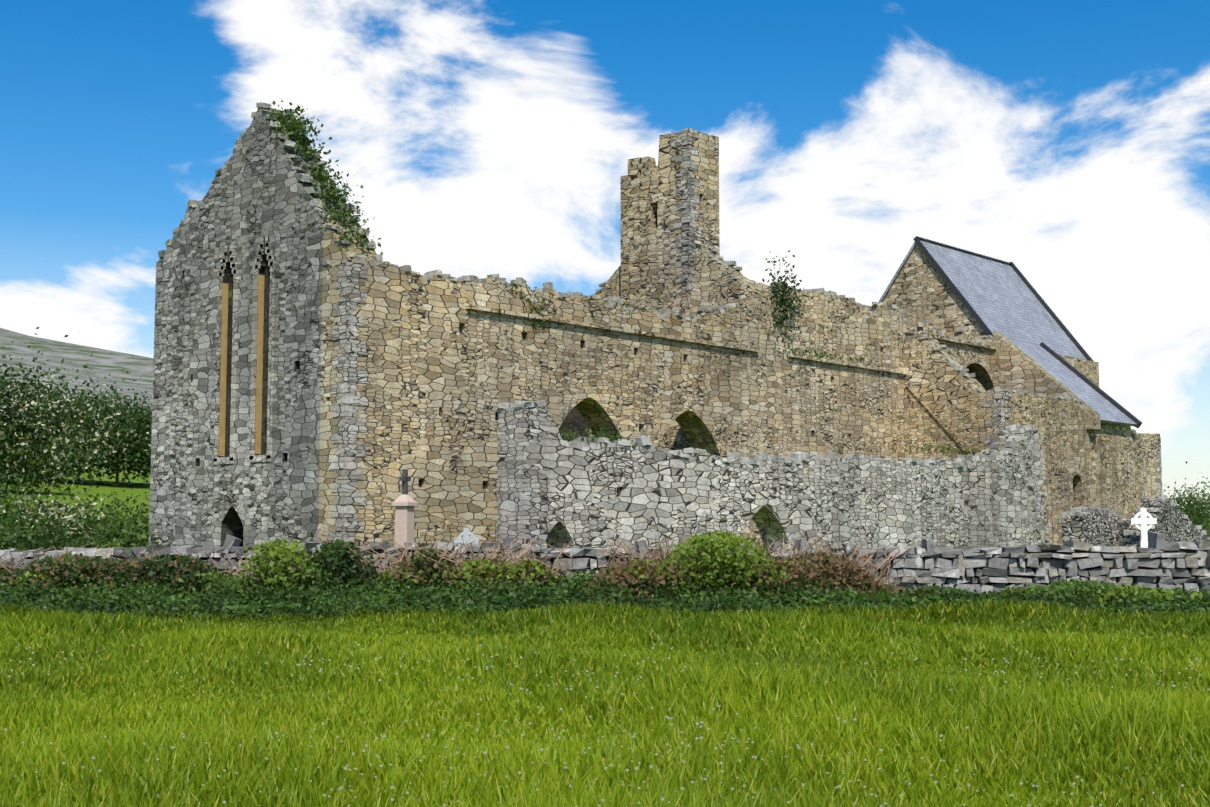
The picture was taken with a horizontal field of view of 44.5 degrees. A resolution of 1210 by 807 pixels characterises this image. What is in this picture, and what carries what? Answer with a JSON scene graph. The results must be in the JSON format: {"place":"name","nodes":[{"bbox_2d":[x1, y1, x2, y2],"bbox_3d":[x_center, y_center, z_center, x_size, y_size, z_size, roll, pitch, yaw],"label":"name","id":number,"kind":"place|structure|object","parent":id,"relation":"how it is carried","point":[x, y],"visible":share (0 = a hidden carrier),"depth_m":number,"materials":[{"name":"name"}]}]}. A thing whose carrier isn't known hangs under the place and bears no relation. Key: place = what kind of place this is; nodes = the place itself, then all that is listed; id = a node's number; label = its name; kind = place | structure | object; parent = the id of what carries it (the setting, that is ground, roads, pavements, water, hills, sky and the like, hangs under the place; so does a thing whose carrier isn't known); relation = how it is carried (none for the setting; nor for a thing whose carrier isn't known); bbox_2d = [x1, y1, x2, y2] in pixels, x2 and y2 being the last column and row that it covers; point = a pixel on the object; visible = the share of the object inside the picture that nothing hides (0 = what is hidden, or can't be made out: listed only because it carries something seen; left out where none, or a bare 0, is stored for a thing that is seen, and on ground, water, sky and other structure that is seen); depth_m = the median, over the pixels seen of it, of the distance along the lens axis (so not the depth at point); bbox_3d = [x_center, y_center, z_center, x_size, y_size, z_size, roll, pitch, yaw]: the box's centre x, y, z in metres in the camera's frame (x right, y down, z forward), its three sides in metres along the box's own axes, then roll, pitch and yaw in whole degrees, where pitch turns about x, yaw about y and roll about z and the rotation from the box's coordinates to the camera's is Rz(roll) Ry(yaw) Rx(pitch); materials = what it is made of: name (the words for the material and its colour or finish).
{"place":"outdoors","nodes":[
{"label":"outdoors","id":0,"kind":"place"},
{"bbox_2d":[0,660,1209,806],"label":"meadow grass","id":1,"kind":"structure","parent":0,"point":[1100,738],"depth_m":10.33,"materials":[{"name":"green plant"}]},
{"bbox_2d":[4,639,1209,806],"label":"meadow flowers","id":2,"kind":"object","parent":1,"relation":"on","point":[603,759],"visible":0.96,"depth_m":9.19,"materials":[{"name":"white plant"}]},
{"bbox_2d":[0,596,1209,691],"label":"meadow grass","id":3,"kind":"structure","parent":0,"point":[980,635],"depth_m":19.94,"materials":[{"name":"green plant"}]},
{"bbox_2d":[0,328,1209,617],"bbox_3d":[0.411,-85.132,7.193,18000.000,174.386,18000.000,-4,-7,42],"label":"terrain","id":4,"kind":"structure","parent":0,"point":[102,364],"depth_m":726.23,"materials":[{"name":"green plant"}]},
{"bbox_2d":[0,431,85,493],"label":"bush","id":5,"kind":"object","parent":4,"relation":"on","point":[10,481],"visible":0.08,"depth_m":118.12,"materials":[{"name":"green plant"}]},
{"bbox_2d":[0,461,101,546],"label":"bush","id":6,"kind":"object","parent":4,"relation":"on","point":[8,495],"visible":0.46,"depth_m":53.30,"materials":[{"name":"green plant"}]},
{"bbox_2d":[0,490,119,551],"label":"bush","id":7,"kind":"object","parent":4,"relation":"on","point":[35,541],"visible":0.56,"depth_m":45.38,"materials":[{"name":"green plant"}]},
{"bbox_2d":[1,486,131,548],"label":"bush","id":8,"kind":"object","parent":4,"relation":"on","point":[56,511],"visible":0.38,"depth_m":53.46,"materials":[{"name":"green plant"}]},
{"bbox_2d":[34,386,114,484],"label":"tree","id":9,"kind":"object","parent":4,"relation":"on","point":[69,391],"visible":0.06,"depth_m":148.56,"materials":[{"name":"green plant"}]},
{"bbox_2d":[0,327,150,504],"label":"tree","id":10,"kind":"object","parent":4,"relation":"on","point":[25,442],"visible":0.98,"depth_m":78.47,"materials":[{"name":"green plant"}]},
{"bbox_2d":[4,468,149,546],"bbox_3d":[-19.299,4.774,57.878,7.423,4.522,8.133,-3,-6,33],"label":"bush","id":11,"kind":"object","parent":4,"relation":"on","point":[118,522],"visible":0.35,"depth_m":57.31,"materials":[{"name":"green plant"}]},
{"bbox_2d":[34,375,146,481],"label":"tree","id":12,"kind":"object","parent":4,"relation":"on","point":[114,396],"depth_m":157.72,"materials":[{"name":"green plant"}]},
{"bbox_2d":[57,378,152,487],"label":"tree","id":13,"kind":"object","parent":4,"relation":"on","point":[140,423],"visible":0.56,"depth_m":146.29,"materials":[{"name":"green plant"}]},
{"bbox_2d":[44,513,175,549],"bbox_3d":[-14.456,4.657,44.972,4.760,2.655,4.585,-4,-7,42],"label":"bush","id":14,"kind":"object","parent":4,"relation":"on","point":[110,541],"visible":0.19,"depth_m":44.61,"materials":[{"name":"green plant"}]},
{"bbox_2d":[79,403,152,482],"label":"tree","id":15,"kind":"object","parent":4,"relation":"on","point":[134,477],"visible":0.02,"depth_m":162.40,"materials":[{"name":"green plant"}]},
{"bbox_2d":[150,107,351,547],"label":"gable","id":16,"kind":"structure","parent":4,"relation":"on","point":[252,197],"depth_m":42.22,"materials":[{"name":"stone"}]},
{"bbox_2d":[149,259,167,545],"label":"quoins","id":17,"kind":"object","parent":16,"relation":"attached to","point":[156,472],"visible":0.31,"depth_m":45.06,"materials":[{"name":"stone"}]},
{"bbox_2d":[219,283,227,455],"bbox_3d":[-11.096,-1.010,42.968,0.013,5.090,0.196,-4,-7,42],"label":"window reveal","id":18,"kind":"object","parent":16,"relation":"attached to","point":[223,373],"visible":0.93,"depth_m":42.96,"materials":[{"name":"beige stone"}]},
{"bbox_2d":[213,244,237,464],"bbox_3d":[-10.957,-1.433,42.724,1.024,6.370,0.030,-4,-7,42],"label":"window surround","id":19,"kind":"object","parent":16,"relation":"attached to","point":[228,250],"visible":0.96,"depth_m":42.73,"materials":[{"name":"grey stone"}]},
{"bbox_2d":[225,268,232,456],"bbox_3d":[-10.680,-1.352,43.023,0.560,5.900,0.400,-4,-7,42],"label":"lancet window","id":20,"kind":"structure","parent":16,"relation":"attached to","point":[229,368],"depth_m":42.98,"materials":[{"name":"stone"}]},
{"bbox_2d":[158,102,360,257],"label":"coping stones","id":21,"kind":"object","parent":16,"relation":"attached to","point":[288,144],"visible":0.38,"depth_m":41.47,"materials":[{"name":"stone"}]},
{"bbox_2d":[255,275,264,453],"bbox_3d":[-9.764,-1.115,41.762,0.013,5.090,0.196,-4,-7,42],"label":"window reveal","id":22,"kind":"object","parent":16,"relation":"attached to","point":[259,374],"visible":1,"depth_m":41.75,"materials":[{"name":"beige stone"}]},
{"bbox_2d":[249,236,274,462],"bbox_3d":[-9.626,-1.538,41.517,1.024,6.370,0.030,-4,-7,42],"label":"window surround","id":23,"kind":"object","parent":16,"relation":"attached to","point":[265,243],"visible":0.92,"depth_m":41.53,"materials":[{"name":"grey stone"}]},
{"bbox_2d":[261,260,269,454],"bbox_3d":[-9.349,-1.456,41.816,0.560,5.900,0.400,-4,-7,42],"label":"lancet window","id":24,"kind":"structure","parent":16,"relation":"attached to","point":[265,362],"depth_m":41.77,"materials":[{"name":"stone"}]},
{"bbox_2d":[253,100,311,128],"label":"ivy","id":25,"kind":"object","parent":16,"relation":"attached to","point":[290,112],"visible":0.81,"depth_m":42.38,"materials":[{"name":"green plant"}]},
{"bbox_2d":[261,100,331,161],"bbox_3d":[-8.830,-7.710,42.218,1.984,1.983,1.783,1,-5,-14],"label":"ivy","id":26,"kind":"object","parent":16,"relation":"attached to","point":[298,128],"visible":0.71,"depth_m":41.95,"materials":[{"name":"green plant"}]},
{"bbox_2d":[274,132,338,161],"bbox_3d":[-8.368,-7.149,41.847,1.050,0.843,1.837,-4,-7,42],"label":"ivy","id":27,"kind":"object","parent":16,"relation":"attached to","point":[304,151],"visible":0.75,"depth_m":41.71,"materials":[{"name":"green plant"}]},
{"bbox_2d":[295,154,343,188],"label":"ivy","id":28,"kind":"object","parent":16,"relation":"attached to","point":[317,169],"visible":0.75,"depth_m":41.17,"materials":[{"name":"green plant"}]},
{"bbox_2d":[303,159,363,215],"bbox_3d":[-7.554,-5.941,40.795,1.835,1.685,1.701,0,-5,0],"label":"ivy","id":29,"kind":"object","parent":16,"relation":"attached to","point":[333,192],"visible":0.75,"depth_m":40.67,"materials":[{"name":"green plant"}]},
{"bbox_2d":[318,198,373,229],"bbox_3d":[-7.122,-5.044,40.354,1.474,1.259,1.662,2,-5,-20],"label":"ivy","id":30,"kind":"object","parent":16,"relation":"attached to","point":[347,213],"visible":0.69,"depth_m":40.19,"materials":[{"name":"green plant"}]},
{"bbox_2d":[391,494,417,547],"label":"grave pillar","id":31,"kind":"structure","parent":4,"relation":"on","point":[404,504],"depth_m":34.76,"materials":[{"name":"beige stone"}]},
{"bbox_2d":[399,470,410,494],"bbox_3d":[-4.736,1.875,34.982,0.100,0.600,0.340,-2,-5,25],"label":"cross","id":32,"kind":"object","parent":31,"relation":"on","point":[404,478],"visible":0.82,"depth_m":34.94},
{"bbox_2d":[0,532,910,590],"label":"shrubs","id":33,"kind":"object","parent":4,"relation":"on","point":[492,557],"visible":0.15,"depth_m":31.96,"materials":[{"name":"plant"}]},
{"bbox_2d":[454,528,478,546],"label":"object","id":34,"kind":"object","parent":4,"relation":"on","point":[466,533],"visible":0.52,"depth_m":36.88,"materials":[{"name":"grey stone"}]},
{"bbox_2d":[318,260,762,548],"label":"nave","id":35,"kind":"structure","parent":4,"relation":"on","point":[448,371],"depth_m":42.48,"materials":[{"name":"stone"}]},
{"bbox_2d":[327,262,367,545],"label":"quoins","id":36,"kind":"object","parent":35,"relation":"attached to","point":[349,374],"visible":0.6,"depth_m":38.99,"materials":[{"name":"grey stone"}]},
{"bbox_2d":[323,216,379,264],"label":"wall","id":37,"kind":"structure","parent":35,"relation":"on","point":[333,252],"depth_m":39.81,"materials":[{"name":"stone"}]},
{"bbox_2d":[325,225,382,261],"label":"coping stones","id":38,"kind":"object","parent":37,"relation":"on","point":[377,258],"visible":0.77,"depth_m":39.92,"materials":[{"name":"grey stone"}]},
{"bbox_2d":[336,223,382,254],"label":"ivy","id":39,"kind":"object","parent":37,"relation":"on","point":[349,237],"visible":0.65,"depth_m":39.84,"materials":[{"name":"green plant"}]},
{"bbox_2d":[496,284,536,296],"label":"wall weed","id":40,"kind":"object","parent":35,"relation":"attached to","point":[521,292],"depth_m":43.75,"materials":[{"name":"green plant"}]},
{"bbox_2d":[521,294,551,331],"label":"ivy","id":41,"kind":"object","parent":35,"relation":"attached to","point":[531,309],"depth_m":44.22,"materials":[{"name":"green plant"}]},
{"bbox_2d":[322,256,758,320],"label":"coping stones","id":42,"kind":"object","parent":35,"relation":"on","point":[428,276],"visible":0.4,"depth_m":44.65,"materials":[{"name":"beige stone"}]},
{"bbox_2d":[466,305,759,351],"bbox_3d":[0.749,-2.333,47.259,0.137,0.148,13.900,-4,-7,42],"label":"string course","id":43,"kind":"object","parent":35,"relation":"attached to","point":[590,325],"visible":0.98,"depth_m":46.47,"materials":[{"name":"stone"}]},
{"bbox_2d":[601,297,658,313],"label":"wall weed","id":44,"kind":"object","parent":35,"relation":"attached to","point":[632,306],"depth_m":47.62,"materials":[{"name":"green plant"}]},
{"bbox_2d":[558,407,589,441],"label":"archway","id":45,"kind":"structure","parent":4,"relation":"on","point":[574,420],"depth_m":57.49,"materials":[{"name":"stone"}]},
{"bbox_2d":[0,531,1205,613],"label":"wall brambles","id":46,"kind":"object","parent":4,"relation":"on","point":[785,570],"depth_m":31.00,"materials":[{"name":"green plant"}]},
{"bbox_2d":[0,565,1209,620],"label":"wall weed belt","id":47,"kind":"object","parent":4,"relation":"on","point":[85,598],"visible":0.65,"depth_m":29.47,"materials":[{"name":"green plant"}]},
{"bbox_2d":[0,531,1209,593],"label":"field wall stones","id":48,"kind":"object","parent":4,"relation":"on","point":[943,569],"visible":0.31,"depth_m":32.71,"materials":[{"name":"grey stone"}]},
{"bbox_2d":[620,128,695,451],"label":"tower","id":49,"kind":"structure","parent":4,"relation":"on","point":[650,250],"depth_m":55.99,"materials":[{"name":"stone"}]},
{"bbox_2d":[674,131,700,290],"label":"quoins","id":50,"kind":"object","parent":49,"relation":"attached to","point":[688,214],"depth_m":55.11,"materials":[{"name":"grey stone"}]},
{"bbox_2d":[590,248,747,438],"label":"cross wall","id":51,"kind":"structure","parent":4,"relation":"on","point":[715,285],"depth_m":54.61,"materials":[{"name":"stone"}]},
{"bbox_2d":[628,159,629,174],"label":"tower","id":52,"kind":"structure","parent":51,"relation":"on","point":[628,166],"depth_m":57.69,"materials":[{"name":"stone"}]},
{"bbox_2d":[595,241,742,293],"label":"coping stones","id":53,"kind":"object","parent":51,"relation":"on","point":[709,254],"visible":0.31,"depth_m":54.84,"materials":[{"name":"beige stone"}]},
{"bbox_2d":[656,135,719,254],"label":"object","id":54,"kind":"structure","parent":51,"relation":"on","point":[715,182],"depth_m":56.24,"materials":[{"name":"stone"}]},
{"bbox_2d":[695,130,712,250],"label":"tower","id":55,"kind":"structure","parent":51,"relation":"on","point":[704,207],"depth_m":55.74,"materials":[{"name":"stone"}]},
{"bbox_2d":[737,278,779,455],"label":"cross wall","id":56,"kind":"structure","parent":4,"relation":"on","point":[749,294],"depth_m":53.03,"materials":[{"name":"stone"}]},
{"bbox_2d":[760,250,803,355],"bbox_3d":[6.480,-3.569,53.747,0.866,4.131,2.680,-4,-7,42],"label":"tower ivy","id":57,"kind":"object","parent":56,"relation":"attached to","point":[782,303],"visible":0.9,"depth_m":53.60,"materials":[{"name":"green plant"}]},
{"bbox_2d":[497,406,1048,554],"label":"cloister wall","id":58,"kind":"structure","parent":4,"relation":"on","point":[554,489],"depth_m":40.89,"materials":[{"name":"grey stone"}]},
{"bbox_2d":[538,425,656,444],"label":"cloister top weeds","id":59,"kind":"object","parent":58,"relation":"on","point":[602,432],"visible":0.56,"depth_m":36.70,"materials":[{"name":"green plant"}]},
{"bbox_2d":[498,400,1044,468],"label":"wall coping stones","id":60,"kind":"object","parent":58,"relation":"on","point":[578,443],"visible":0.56,"depth_m":42.78,"materials":[{"name":"grey stone"}]},
{"bbox_2d":[870,438,999,457],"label":"cloister top weeds","id":61,"kind":"object","parent":58,"relation":"on","point":[942,448],"visible":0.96,"depth_m":49.55,"materials":[{"name":"green plant"}]},
{"bbox_2d":[763,284,905,460],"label":"stone wall","id":62,"kind":"structure","parent":4,"relation":"on","point":[840,410],"depth_m":56.37,"materials":[{"name":"stone"}]},
{"bbox_2d":[765,342,869,364],"bbox_3d":[7.792,-1.861,55.031,0.344,0.727,7.967,-4,-7,42],"label":"wall weed","id":63,"kind":"object","parent":62,"relation":"attached to","point":[822,355],"depth_m":55.27,"materials":[{"name":"green plant"}]},
{"bbox_2d":[757,282,902,315],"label":"wall coping stones","id":64,"kind":"object","parent":62,"relation":"on","point":[852,299],"visible":0.25,"depth_m":56.47,"materials":[{"name":"beige stone"}]},
{"bbox_2d":[787,354,906,374],"bbox_3d":[9.413,-1.510,56.748,0.137,0.148,8.150,-4,-7,42],"label":"string course","id":65,"kind":"object","parent":62,"relation":"attached to","point":[838,362],"visible":0.96,"depth_m":56.50,"materials":[{"name":"stone"}]},
{"bbox_2d":[877,239,1010,303],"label":"roof edge trim","id":66,"kind":"structure","parent":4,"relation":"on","point":[897,273],"depth_m":71.34,"materials":[{"name":"grey stone"}]},
{"bbox_2d":[913,237,992,335],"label":"roof verge","id":67,"kind":"structure","parent":66,"relation":"attached to","point":[953,287],"depth_m":68.97,"materials":[{"name":"grey stone"}]},
{"bbox_2d":[916,236,1010,263],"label":"roof ridge","id":68,"kind":"structure","parent":66,"relation":"on","point":[962,250],"depth_m":73.72,"materials":[{"name":"grey stone"}]},
{"bbox_2d":[1010,262,1092,360],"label":"roof verge","id":69,"kind":"structure","parent":66,"relation":"attached to","point":[1054,316],"depth_m":75.68,"materials":[{"name":"grey stone"}]},
{"bbox_2d":[904,337,1012,461],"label":"stone wall","id":70,"kind":"structure","parent":4,"relation":"on","point":[941,386],"depth_m":58.66,"materials":[{"name":"stone"}]},
{"bbox_2d":[902,328,946,345],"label":"transept weeds","id":71,"kind":"object","parent":70,"relation":"on","point":[932,335],"visible":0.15,"depth_m":59.69,"materials":[{"name":"green plant"}]},
{"bbox_2d":[906,383,972,455],"bbox_3d":[13.363,0.782,58.476,3.198,3.439,0.067,-4,-7,42],"label":"sloping roof scar","id":72,"kind":"object","parent":70,"relation":"attached to","point":[936,416],"visible":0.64,"depth_m":58.58,"materials":[{"name":"stone"}]},
{"bbox_2d":[904,334,1010,391],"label":"coping stones","id":73,"kind":"object","parent":70,"relation":"on","point":[950,362],"visible":0.6,"depth_m":58.67,"materials":[{"name":"beige stone"}]},
{"bbox_2d":[984,391,1009,442],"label":"quoin stones","id":74,"kind":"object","parent":4,"relation":"on","point":[998,405],"depth_m":57.00,"materials":[{"name":"grey stone"}]},
{"bbox_2d":[904,320,1098,390],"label":"stone wall","id":75,"kind":"structure","parent":4,"relation":"on","point":[978,362],"depth_m":64.98,"materials":[{"name":"stone"}]},
{"bbox_2d":[903,318,992,343],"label":"coping stones","id":76,"kind":"object","parent":75,"relation":"on","point":[941,333],"visible":0.27,"depth_m":62.35,"materials":[{"name":"beige stone"}]},
{"bbox_2d":[993,331,1090,407],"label":"stone wall","id":77,"kind":"structure","parent":4,"relation":"on","point":[1016,367],"depth_m":64.72,"materials":[{"name":"stone"}]},
{"bbox_2d":[1007,338,1136,426],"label":"roof","id":78,"kind":"structure","parent":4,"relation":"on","point":[1087,394],"depth_m":65.88,"materials":[{"name":"grey stone"}]},
{"bbox_2d":[1040,342,1141,427],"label":"roof verge","id":79,"kind":"structure","parent":78,"relation":"attached to","point":[1138,422],"depth_m":67.07,"materials":[{"name":"grey stone"}]},
{"bbox_2d":[1013,392,1160,544],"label":"stone wall","id":80,"kind":"structure","parent":4,"relation":"on","point":[1110,466],"depth_m":62.08,"materials":[{"name":"stone"}]},
{"bbox_2d":[987,390,1081,401],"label":"coping stones","id":81,"kind":"object","parent":80,"relation":"on","point":[1060,396],"visible":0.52,"depth_m":60.33,"materials":[{"name":"beige stone"}]},
{"bbox_2d":[1154,437,1162,497],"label":"quoins","id":82,"kind":"object","parent":80,"relation":"attached to","point":[1158,468],"visible":0.17,"depth_m":67.90,"materials":[{"name":"grey stone"}]},
{"bbox_2d":[1061,509,1129,545],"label":"ruined stone wall","id":83,"kind":"structure","parent":4,"relation":"on","point":[1095,527],"depth_m":54.65,"materials":[{"name":"stone"}]},
{"bbox_2d":[1062,505,1134,521],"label":"coping stones","id":84,"kind":"object","parent":83,"relation":"on","point":[1075,511],"visible":0.35,"depth_m":54.83,"materials":[{"name":"grey stone"}]},
{"bbox_2d":[1130,508,1156,547],"bbox_3d":[19.829,5.226,54.339,0.950,2.750,0.450,0,-5,-1],"label":"celtic cross","id":85,"kind":"object","parent":4,"relation":"on","point":[1143,520],"visible":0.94,"depth_m":54.35,"materials":[{"name":"white stone"}]},
{"bbox_2d":[1122,500,1209,547],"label":"ruined stone wall","id":86,"kind":"structure","parent":4,"relation":"on","point":[1172,525],"depth_m":56.31,"materials":[{"name":"stone"}]},
{"bbox_2d":[1121,494,1209,541],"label":"coping stones","id":87,"kind":"object","parent":86,"relation":"on","point":[1152,509],"visible":0.38,"depth_m":55.89,"materials":[{"name":"grey stone"}]},
{"bbox_2d":[1163,461,1209,536],"bbox_3d":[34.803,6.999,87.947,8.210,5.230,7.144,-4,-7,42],"label":"bush","id":88,"kind":"object","parent":4,"relation":"on","point":[1189,511],"visible":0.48,"depth_m":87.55,"materials":[{"name":"green plant"}]},
{"bbox_2d":[1,581,1208,613],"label":"stones","id":89,"kind":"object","parent":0,"point":[883,595],"depth_m":30.67,"materials":[{"name":"grey stone"}]},
{"bbox_2d":[0,0,1209,512],"label":"sky","id":90,"kind":"structure","parent":0,"point":[1066,142],"materials":[{"name":"blue"}]},
{"bbox_2d":[1,548,1209,594],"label":"field wall","id":91,"kind":"structure","parent":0,"point":[379,551],"depth_m":32.85,"materials":[{"name":"grey stone"}]},
{"bbox_2d":[883,245,987,337],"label":"gable wall","id":92,"kind":"structure","parent":0,"point":[920,290],"depth_m":70.08,"materials":[{"name":"beige stone"}]},
{"bbox_2d":[921,241,1086,359],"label":"roof","id":93,"kind":"structure","parent":92,"relation":"on","point":[1001,298],"depth_m":72.35,"materials":[{"name":"grey stone"}]},
{"bbox_2d":[1086,407,1100,429],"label":"stone wall","id":94,"kind":"structure","parent":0,"point":[1093,419],"depth_m":62.41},
{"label":"crossing","id":95,"kind":"object","parent":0,"visible":0},
{"bbox_2d":[905,330,996,349],"bbox_3d":[15.325,-2.652,63.356,0.157,0.168,9.200,-4,-7,42],"label":"string course","id":96,"kind":"object","parent":95,"relation":"attached to","point":[955,340],"visible":0.81,"depth_m":62.82,"materials":[{"name":"stone"}]}
]}

